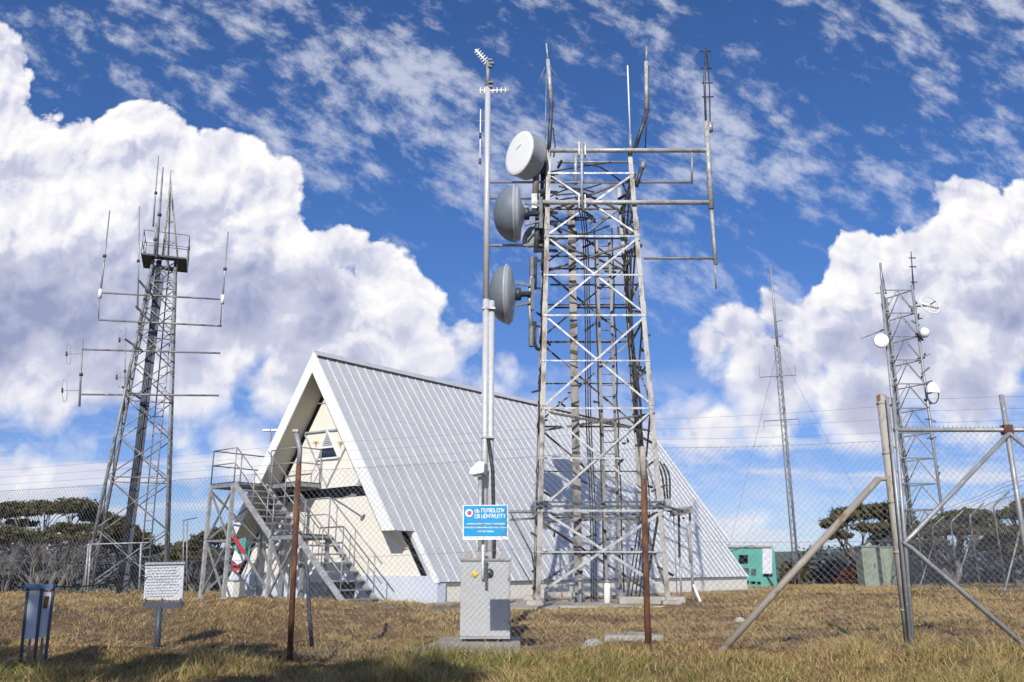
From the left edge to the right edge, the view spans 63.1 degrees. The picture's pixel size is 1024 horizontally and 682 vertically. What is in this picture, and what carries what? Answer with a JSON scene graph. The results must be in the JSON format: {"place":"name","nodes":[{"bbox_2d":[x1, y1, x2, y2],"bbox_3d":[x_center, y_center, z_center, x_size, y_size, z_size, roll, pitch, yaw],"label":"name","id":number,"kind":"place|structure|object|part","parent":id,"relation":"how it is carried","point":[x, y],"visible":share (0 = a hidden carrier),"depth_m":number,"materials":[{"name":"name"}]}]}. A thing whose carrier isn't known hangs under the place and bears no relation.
{"place":"outdoors","nodes":[
{"label":"outdoors","id":0,"kind":"place"},
{"bbox_2d":[152,547,854,559],"bbox_3d":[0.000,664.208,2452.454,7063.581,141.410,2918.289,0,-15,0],"label":"hills","id":1,"kind":"structure","parent":0,"point":[784,553],"depth_m":2850.31,"materials":[{"name":"green plant"}]},
{"bbox_2d":[0,557,1012,591],"bbox_3d":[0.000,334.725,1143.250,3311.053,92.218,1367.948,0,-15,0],"label":"hills","id":2,"kind":"structure","parent":0,"point":[779,561],"depth_m":1159.94,"materials":[{"name":"green plant"}]},
{"bbox_2d":[0,582,1023,681],"bbox_3d":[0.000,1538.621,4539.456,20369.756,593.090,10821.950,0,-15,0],"label":"ground","id":3,"kind":"structure","parent":0,"point":[387,631],"depth_m":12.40,"materials":[{"name":"brown plant"}]},
{"bbox_2d":[0,536,45,592],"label":"bare shrub","id":4,"kind":"object","parent":3,"relation":"on","point":[9,577],"visible":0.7,"depth_m":31.75,"materials":[{"name":"grey plant"}]},
{"bbox_2d":[0,537,64,583],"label":"bare shrub","id":5,"kind":"object","parent":3,"relation":"on","point":[33,562],"visible":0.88,"depth_m":30.07,"materials":[{"name":"grey plant"}]},
{"bbox_2d":[19,584,57,661],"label":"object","id":6,"kind":"object","parent":3,"relation":"on","point":[38,610],"visible":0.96,"depth_m":9.70,"materials":[{"name":"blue metal"}]},
{"bbox_2d":[56,577,146,586],"bbox_3d":[-5.149,3.030,10.478,0.048,0.106,1.481,-5,-16,18],"label":"hanging wire","id":7,"kind":"object","parent":6,"relation":"hanging from","point":[101,584],"visible":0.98,"depth_m":10.47,"materials":[{"name":"grey"}]},
{"bbox_2d":[0,497,125,591],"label":"gum tree","id":8,"kind":"object","parent":3,"relation":"on","point":[66,526],"visible":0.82,"depth_m":42.00,"materials":[{"name":"green plant"}]},
{"bbox_2d":[36,532,94,590],"bbox_3d":[-17.533,8.801,32.891,2.340,2.447,2.068,0,-15,0],"label":"bare shrub","id":9,"kind":"object","parent":3,"relation":"on","point":[71,576],"visible":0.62,"depth_m":32.78,"materials":[{"name":"grey plant"}]},
{"bbox_2d":[83,542,149,594],"bbox_3d":[-13.342,7.682,28.119,2.146,1.762,0.360,0,-15,0],"label":"guard rail","id":10,"kind":"object","parent":3,"relation":"on","point":[89,549],"visible":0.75,"depth_m":28.12,"materials":[{"name":"grey metal"}]},
{"bbox_2d":[0,532,239,592],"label":"scrub","id":11,"kind":"object","parent":3,"relation":"on","point":[105,553],"visible":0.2,"depth_m":52.78,"materials":[{"name":"green plant"}]},
{"bbox_2d":[96,524,163,590],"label":"gum tree","id":12,"kind":"object","parent":3,"relation":"on","point":[120,533],"visible":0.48,"depth_m":45.37,"materials":[{"name":"green plant"}]},
{"bbox_2d":[80,170,221,593],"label":"antenna tower","id":13,"kind":"structure","parent":3,"relation":"on","point":[181,264],"depth_m":31.22,"materials":[{"name":"metal"}]},
{"bbox_2d":[78,339,83,406],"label":"rod antenna","id":14,"kind":"object","parent":13,"relation":"attached to","point":[80,381],"visible":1,"depth_m":30.80,"materials":[{"name":"metal"}]},
{"bbox_2d":[65,343,70,363],"bbox_3d":[-16.325,0.475,31.058,0.615,0.814,0.070,0,-15,0],"label":"folded dipole","id":15,"kind":"object","parent":14,"relation":"attached to","point":[66,353],"visible":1,"depth_m":31.05,"materials":[{"name":"metal"}]},
{"bbox_2d":[61,379,78,401],"bbox_3d":[-16.266,1.816,30.694,0.657,0.850,0.070,0,-15,0],"label":"folded dipole","id":16,"kind":"object","parent":14,"relation":"attached to","point":[62,390],"visible":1,"depth_m":30.68,"materials":[{"name":"metal"}]},
{"bbox_2d":[98,210,109,298],"bbox_3d":[-15.655,-3.365,32.099,0.172,3.595,0.143,0,-15,0],"label":"whip antenna","id":17,"kind":"object","parent":13,"relation":"attached to","point":[101,283],"visible":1,"depth_m":31.98,"materials":[{"name":"white paint"}]},
{"bbox_2d":[123,327,125,410],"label":"rod antenna","id":18,"kind":"object","parent":13,"relation":"attached to","point":[125,366],"visible":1,"depth_m":30.91,"materials":[{"name":"metal"}]},
{"bbox_2d":[116,367,123,387],"bbox_3d":[-14.491,1.337,30.824,0.323,0.802,0.070,0,-15,0],"label":"folded dipole","id":19,"kind":"object","parent":18,"relation":"attached to","point":[117,377],"visible":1,"depth_m":30.81,"materials":[{"name":"metal"}]},
{"bbox_2d":[118,330,123,349],"bbox_3d":[-14.587,-0.042,31.198,0.277,0.764,0.070,0,-15,0],"label":"folded dipole","id":20,"kind":"object","parent":18,"relation":"attached to","point":[119,339],"visible":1,"depth_m":31.19,"materials":[{"name":"metal"}]},
{"bbox_2d":[137,206,139,309],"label":"whip antenna","id":21,"kind":"object","parent":13,"relation":"on","point":[138,261],"visible":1,"depth_m":31.98,"materials":[{"name":"metal"}]},
{"bbox_2d":[153,223,156,255],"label":"whip antenna","id":22,"kind":"object","parent":13,"relation":"on","point":[154,240],"visible":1,"depth_m":32.20,"materials":[{"name":"metal"}]},
{"bbox_2d":[152,155,158,226],"bbox_3d":[-13.992,-5.912,32.792,0.177,3.041,0.106,0,-15,0],"label":"whip antenna","id":23,"kind":"object","parent":13,"relation":"on","point":[155,192],"visible":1,"depth_m":32.71,"materials":[{"name":"metal"}]},
{"bbox_2d":[155,167,163,257],"bbox_3d":[-13.738,-5.051,32.560,0.238,3.802,0.152,0,-15,0],"label":"whip antenna","id":24,"kind":"object","parent":13,"relation":"on","point":[159,214],"visible":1,"depth_m":32.45,"materials":[{"name":"metal"}]},
{"bbox_2d":[220,232,228,303],"bbox_3d":[-10.978,-2.823,31.950,0.149,2.939,0.135,6,-16,-22],"label":"whip antenna","id":25,"kind":"object","parent":13,"relation":"attached to","point":[223,295],"visible":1,"depth_m":31.84,"materials":[{"name":"white paint"}]},
{"bbox_2d":[142,562,187,648],"bbox_3d":[-4.651,3.556,11.071,0.547,1.206,0.092,0,-15,0],"label":"notice board","id":26,"kind":"object","parent":3,"relation":"on","point":[163,590],"visible":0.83,"depth_m":11.13,"materials":[{"name":"white metal"}]},
{"bbox_2d":[182,517,197,588],"bbox_3d":[-10.962,7.144,28.110,0.494,2.358,0.044,0,-15,0],"label":"service pole","id":27,"kind":"object","parent":3,"relation":"on","point":[186,546],"visible":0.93,"depth_m":28.16,"materials":[{"name":"metal"}]},
{"bbox_2d":[157,526,248,590],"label":"gum tree","id":28,"kind":"object","parent":3,"relation":"on","point":[179,549],"visible":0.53,"depth_m":40.25,"materials":[{"name":"green plant"}]},
{"bbox_2d":[184,545,223,590],"bbox_3d":[-12.626,9.258,33.752,2.172,2.046,1.610,0,-15,0],"label":"bare shrub","id":29,"kind":"object","parent":3,"relation":"on","point":[199,574],"visible":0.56,"depth_m":33.76,"materials":[{"name":"grey plant"}]},
{"bbox_2d":[226,580,246,597],"bbox_3d":[-8.306,7.481,24.937,0.560,0.651,0.460,-12,-20,38],"label":"utility box","id":30,"kind":"object","parent":3,"relation":"on","point":[235,588],"visible":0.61,"depth_m":24.78,"materials":[{"name":"white paint"}]},
{"bbox_2d":[194,447,382,602],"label":"external staircase","id":31,"kind":"structure","parent":3,"relation":"on","point":[316,564],"depth_m":23.82,"materials":[{"name":"metal"}]},
{"bbox_2d":[231,537,250,571],"bbox_3d":[-8.303,6.510,25.413,1.018,1.010,0.115,-13,-20,39],"label":"painted banner","id":32,"kind":"object","parent":31,"relation":"hanging from","point":[238,555],"visible":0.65,"depth_m":25.39,"materials":[{"name":"teal paint"}]},
{"bbox_2d":[263,429,276,443],"bbox_3d":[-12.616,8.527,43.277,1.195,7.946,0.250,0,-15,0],"label":"floodlight","id":33,"kind":"object","parent":31,"relation":"attached to","point":[269,430],"visible":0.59,"depth_m":44.19,"materials":[{"name":"white metal"}]},
{"bbox_2d":[0,394,915,661],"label":"chain link fence","id":34,"kind":"object","parent":3,"relation":"on","point":[778,588],"visible":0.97,"depth_m":9.26,"materials":[{"name":"silver metal"}]},
{"bbox_2d":[463,505,507,539],"bbox_3d":[-0.300,2.037,9.372,0.514,0.387,0.012,0,-15,0],"label":"fence sign","id":35,"kind":"object","parent":34,"relation":"attached to","point":[481,522],"visible":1,"depth_m":9.37,"materials":[{"name":"blue metal"}]},
{"bbox_2d":[886,394,1023,649],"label":"pipe gate","id":36,"kind":"structure","parent":34,"relation":"attached to","point":[1006,430],"depth_m":8.54,"materials":[{"name":"silver metal"}]},
{"bbox_2d":[405,637,519,658],"bbox_3d":[-0.565,3.869,10.478,1.363,0.135,1.950,0,-15,0],"label":"concrete pad","id":37,"kind":"object","parent":3,"relation":"on","point":[498,643],"visible":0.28,"depth_m":10.45,"materials":[{"name":"grey concrete"}]},
{"bbox_2d":[459,545,511,641],"bbox_3d":[-0.347,3.332,11.038,0.687,1.224,0.590,0,-15,0],"label":"equipment cabinet","id":38,"kind":"object","parent":37,"relation":"on","point":[482,617],"visible":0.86,"depth_m":10.79,"materials":[{"name":"metal"}]},
{"bbox_3d":[-0.345,3.336,10.779,0.622,0.921,0.047,0,-15,0],"label":"door","id":39,"kind":"part","parent":38,"relation":"part of","materials":[{"name":"paint"}]},
{"bbox_2d":[481,58,495,557],"bbox_3d":[-0.340,-0.212,12.692,0.228,9.275,0.164,0,-15,0],"label":"steel pole mast","id":40,"kind":"object","parent":3,"relation":"on","point":[488,310],"visible":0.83,"depth_m":12.59,"materials":[{"name":"grey metal"}]},
{"bbox_2d":[469,461,487,550],"bbox_3d":[-0.480,2.426,11.744,0.258,1.453,0.240,0,-15,0],"label":"floodlight","id":41,"kind":"object","parent":40,"relation":"attached to","point":[479,467],"visible":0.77,"depth_m":11.80,"materials":[{"name":"white metal"}]},
{"bbox_2d":[475,109,484,183],"bbox_3d":[-0.502,-3.151,13.495,0.206,1.335,0.044,0,-15,0],"label":"dipole array","id":42,"kind":"object","parent":40,"relation":"attached to","point":[480,134],"visible":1,"depth_m":13.49,"materials":[{"name":"white metal"}]},
{"bbox_2d":[474,49,487,64],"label":"yagi antenna","id":43,"kind":"object","parent":40,"relation":"attached to","point":[480,55],"visible":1,"depth_m":13.92,"materials":[{"name":"white metal"}]},
{"bbox_2d":[479,87,507,93],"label":"yagi antenna","id":44,"kind":"object","parent":40,"relation":"attached to","point":[497,90],"visible":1,"depth_m":13.75,"materials":[{"name":"white metal"}]},
{"bbox_2d":[229,350,761,605],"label":"frame building","id":45,"kind":"structure","parent":3,"relation":"on","point":[338,401],"depth_m":25.86,"materials":[{"name":"white paint"}]},
{"bbox_2d":[316,430,339,459],"bbox_3d":[-5.543,3.139,25.246,1.090,0.905,0.070,-13,-20,39],"label":"window","id":46,"kind":"structure","parent":45,"relation":"in","point":[327,453],"depth_m":25.25,"materials":[{"name":"white paint"}]},
{"bbox_2d":[510,606,559,609],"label":"concrete block","id":47,"kind":"structure","parent":3,"relation":"on","point":[526,607],"depth_m":17.32,"materials":[{"name":"grey concrete"}]},
{"bbox_2d":[510,599,663,607],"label":"foundation slab","id":48,"kind":"structure","parent":3,"relation":"on","point":[566,603],"depth_m":18.82,"materials":[{"name":"concrete"}]},
{"bbox_2d":[544,591,571,600],"bbox_3d":[1.036,5.733,18.753,0.600,0.217,0.220,3,-15,-11],"label":"cable drum","id":49,"kind":"object","parent":48,"relation":"on","point":[556,595],"visible":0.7,"depth_m":18.69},
{"bbox_2d":[568,582,574,602],"bbox_3d":[1.405,6.021,19.711,0.166,0.608,0.170,0,-15,0],"label":"riser pipe","id":50,"kind":"object","parent":48,"relation":"on","point":[570,584],"visible":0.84,"depth_m":19.71,"materials":[{"name":"grey metal"}]},
{"bbox_2d":[576,578,583,602],"bbox_3d":[1.615,5.980,19.722,0.166,0.724,0.170,0,-15,0],"label":"riser pipe","id":51,"kind":"object","parent":48,"relation":"on","point":[579,580],"visible":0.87,"depth_m":19.72,"materials":[{"name":"grey metal"}]},
{"bbox_2d":[489,142,713,604],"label":"lattice tower","id":52,"kind":"structure","parent":48,"relation":"on","point":[547,236],"depth_m":21.54,"materials":[{"name":"metal"}]},
{"bbox_2d":[489,264,534,324],"bbox_3d":[-0.151,-1.167,20.931,1.137,1.544,1.226,10,-18,-32],"label":"dome dish","id":53,"kind":"object","parent":52,"relation":"attached to","point":[505,294],"visible":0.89,"depth_m":20.52,"materials":[{"name":"grey plastic"}]},
{"bbox_2d":[493,184,542,242],"bbox_3d":[0.012,-3.265,21.451,1.188,1.502,1.219,12,-19,-38],"label":"dome dish","id":54,"kind":"object","parent":52,"relation":"attached to","point":[511,213],"visible":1,"depth_m":21.01,"materials":[{"name":"grey plastic"}]},
{"bbox_2d":[505,131,546,179],"bbox_3d":[0.558,-4.832,22.073,1.014,1.222,1.210,11,-19,-35],"label":"drum antenna","id":55,"kind":"object","parent":52,"relation":"attached to","point":[526,155],"visible":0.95,"depth_m":21.62,"materials":[{"name":"white plastic"}]},
{"bbox_2d":[522,226,543,247],"bbox_3d":[0.570,-2.669,21.957,0.570,0.617,0.694,-8,-17,27],"label":"flared dish","id":56,"kind":"object","parent":52,"relation":"attached to","point":[528,236],"visible":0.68,"depth_m":21.75,"materials":[{"name":"grey metal"}]},
{"bbox_2d":[528,257,547,350],"bbox_3d":[0.631,-0.953,21.046,0.609,2.435,0.223,14,-20,-41],"label":"ribbed waveguide","id":57,"kind":"object","parent":52,"relation":"attached to","point":[533,261],"visible":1,"depth_m":20.85,"materials":[{"name":"metal"}]},
{"bbox_2d":[545,73,546,142],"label":"whip antenna","id":58,"kind":"object","parent":52,"relation":"attached to","point":[545,109],"visible":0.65,"depth_m":22.68,"materials":[{"name":"grey metal"}]},
{"bbox_2d":[538,43,558,156],"bbox_3d":[0.996,-6.543,22.568,0.574,3.453,0.116,0,-15,0],"label":"collinear antenna","id":59,"kind":"object","parent":52,"relation":"attached to","point":[551,102],"visible":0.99,"depth_m":22.50,"materials":[{"name":"metal"}]},
{"bbox_2d":[627,65,631,147],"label":"whip antenna","id":60,"kind":"object","parent":52,"relation":"attached to","point":[630,140],"visible":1,"depth_m":22.45,"materials":[{"name":"white plastic"}]},
{"bbox_2d":[635,161,645,186],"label":"stub antenna","id":61,"kind":"object","parent":52,"relation":"attached to","point":[641,169],"visible":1,"depth_m":21.95,"materials":[{"name":"metal"}]},
{"bbox_2d":[633,46,656,147],"bbox_3d":[3.587,-6.603,22.584,0.742,3.146,0.120,0,-15,0],"label":"collinear antenna","id":62,"kind":"object","parent":52,"relation":"attached to","point":[646,97],"visible":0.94,"depth_m":22.52,"materials":[{"name":"metal"}]},
{"bbox_2d":[700,47,717,288],"bbox_3d":[5.261,-4.667,21.904,0.367,6.942,0.145,3,-15,-11],"label":"mast antenna","id":63,"kind":"object","parent":52,"relation":"attached to","point":[708,127],"visible":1,"depth_m":21.86,"materials":[{"name":"metal"}]},
{"bbox_2d":[603,580,610,602],"bbox_3d":[2.253,5.989,19.720,0.172,0.642,0.170,0,-15,0],"label":"riser pipe","id":64,"kind":"object","parent":48,"relation":"on","point":[606,592],"visible":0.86,"depth_m":19.68,"materials":[{"name":"white paint"}]},
{"bbox_2d":[581,638,602,649],"bbox_3d":[0.874,3.326,9.060,0.258,0.178,0.273,6,-16,-22],"label":"rock","id":65,"kind":"object","parent":3,"relation":"on","point":[593,640],"visible":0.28,"depth_m":9.00,"materials":[{"name":"grey stone"}]},
{"bbox_2d":[604,632,662,640],"bbox_3d":[1.424,3.553,10.019,0.687,0.070,0.600,0,-15,0],"label":"concrete strip","id":66,"kind":"object","parent":3,"relation":"on","point":[627,636],"visible":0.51,"depth_m":9.74,"materials":[{"name":"grey concrete"}]},
{"bbox_2d":[617,596,685,603],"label":"concrete plinth","id":67,"kind":"structure","parent":3,"relation":"on","point":[638,599],"depth_m":18.88,"materials":[{"name":"grey concrete"}]},
{"bbox_2d":[670,506,701,601],"bbox_3d":[4.092,5.047,19.596,0.581,2.269,0.532,0,-15,0],"label":"cable gantry","id":68,"kind":"object","parent":3,"relation":"on","point":[689,525],"visible":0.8,"depth_m":19.63,"materials":[{"name":"metal"}]},
{"bbox_2d":[733,617,744,622],"bbox_3d":[3.635,4.472,13.295,0.200,0.135,0.216,0,-15,0],"label":"rock","id":69,"kind":"object","parent":3,"relation":"on","point":[741,619],"visible":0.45,"depth_m":13.26,"materials":[{"name":"grey stone"}]},
{"bbox_2d":[727,546,776,586],"bbox_3d":[10.963,10.967,40.590,3.138,1.899,2.350,0,-15,0],"label":"generator","id":70,"kind":"object","parent":3,"relation":"on","point":[756,560],"visible":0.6,"depth_m":39.61,"materials":[{"name":"teal paint"}]},
{"bbox_2d":[729,264,882,584],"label":"guyed mast","id":71,"kind":"object","parent":3,"relation":"on","point":[776,362],"visible":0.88,"depth_m":50.09,"materials":[{"name":"silver metal"}]},
{"bbox_2d":[759,363,795,377],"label":"cross arm antenna","id":72,"kind":"object","parent":71,"relation":"attached to","point":[779,375],"visible":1,"depth_m":51.20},
{"bbox_2d":[763,418,799,428],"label":"cross arm antenna","id":73,"kind":"object","parent":71,"relation":"attached to","point":[780,420],"visible":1,"depth_m":50.48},
{"bbox_2d":[778,559,840,584],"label":"bush","id":74,"kind":"object","parent":3,"relation":"on","point":[805,578],"visible":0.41,"depth_m":49.23,"materials":[{"name":"green plant"}]},
{"bbox_2d":[832,565,856,584],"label":"bush","id":75,"kind":"object","parent":3,"relation":"on","point":[844,574],"visible":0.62,"depth_m":44.08,"materials":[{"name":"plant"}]},
{"bbox_2d":[853,546,879,586],"bbox_3d":[15.781,10.055,37.050,0.743,1.844,0.920,0,-15,0],"label":"green cabinet","id":76,"kind":"object","parent":3,"relation":"on","point":[867,568],"visible":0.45,"depth_m":36.75,"materials":[{"name":"metal"}]},
{"bbox_3d":[15.811,9.973,36.632,0.527,1.542,0.070,0,-15,0],"label":"door","id":77,"kind":"part","parent":76,"relation":"part of","materials":[{"name":"green paint"}]},
{"bbox_2d":[817,499,917,583],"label":"gum tree","id":78,"kind":"object","parent":3,"relation":"on","point":[880,511],"visible":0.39,"depth_m":44.57,"materials":[{"name":"green plant"}]},
{"bbox_2d":[876,546,896,585],"bbox_3d":[17.339,10.457,38.495,0.969,1.867,0.920,0,-15,0],"label":"green cabinet","id":79,"kind":"object","parent":3,"relation":"on","point":[882,563],"visible":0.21,"depth_m":38.16,"materials":[{"name":"metal"}]},
{"bbox_3d":[17.369,10.377,38.076,0.712,1.562,0.070,0,-15,0],"label":"door","id":80,"kind":"part","parent":79,"relation":"part of","materials":[{"name":"green paint"}]},
{"bbox_2d":[776,534,1021,584],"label":"scrub","id":81,"kind":"object","parent":3,"relation":"on","point":[826,565],"visible":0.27,"depth_m":47.20,"materials":[{"name":"green plant"}]},
{"bbox_2d":[880,284,951,584],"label":"antenna tower","id":82,"kind":"structure","parent":3,"relation":"on","point":[894,389],"depth_m":43.10,"materials":[{"name":"metal"}]},
{"bbox_2d":[861,329,883,338],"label":"side arm antenna","id":83,"kind":"object","parent":82,"relation":"attached to","point":[873,333],"visible":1,"depth_m":43.60,"materials":[{"name":"metal"}]},
{"bbox_2d":[873,334,888,347],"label":"dish antenna","id":84,"kind":"object","parent":82,"relation":"attached to","point":[880,340],"visible":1,"depth_m":43.03,"materials":[{"name":"white plastic"}]},
{"bbox_2d":[879,263,885,292],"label":"top antenna","id":85,"kind":"object","parent":82,"relation":"attached to","point":[881,274],"visible":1,"depth_m":44.41,"materials":[{"name":"metal"}]},
{"bbox_2d":[909,252,916,288],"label":"top antenna","id":86,"kind":"object","parent":82,"relation":"attached to","point":[912,266],"visible":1,"depth_m":44.56,"materials":[{"name":"metal"}]},
{"bbox_2d":[915,327,929,337],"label":"dish antenna","id":87,"kind":"object","parent":82,"relation":"attached to","point":[923,332],"visible":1,"depth_m":43.08,"materials":[{"name":"white plastic"}]},
{"bbox_2d":[916,296,939,313],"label":"grid dish","id":88,"kind":"object","parent":82,"relation":"attached to","point":[922,304],"visible":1,"depth_m":43.71,"materials":[{"name":"white metal"}]},
{"bbox_2d":[925,381,939,403],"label":"hooded dish","id":89,"kind":"object","parent":82,"relation":"attached to","point":[931,387],"visible":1,"depth_m":42.32,"materials":[{"name":"metal"}]},
{"bbox_2d":[868,476,1023,596],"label":"perimeter fence","id":90,"kind":"object","parent":3,"relation":"on","point":[880,541],"visible":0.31,"depth_m":24.41,"materials":[{"name":"metal"}]},
{"bbox_2d":[906,506,1001,585],"bbox_3d":[20.715,9.692,38.822,5.210,4.002,4.052,0,-15,0],"label":"gum tree","id":91,"kind":"object","parent":3,"relation":"on","point":[945,528],"visible":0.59,"depth_m":38.50,"materials":[{"name":"green plant"}]},
{"bbox_2d":[971,498,1023,588],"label":"gum tree","id":92,"kind":"object","parent":3,"relation":"on","point":[991,537],"visible":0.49,"depth_m":32.46,"materials":[{"name":"green plant"}]},
{"bbox_2d":[0,0,1023,551],"label":"sky","id":93,"kind":"structure","parent":0,"point":[333,143],"materials":[{"name":"blue"}]}
]}

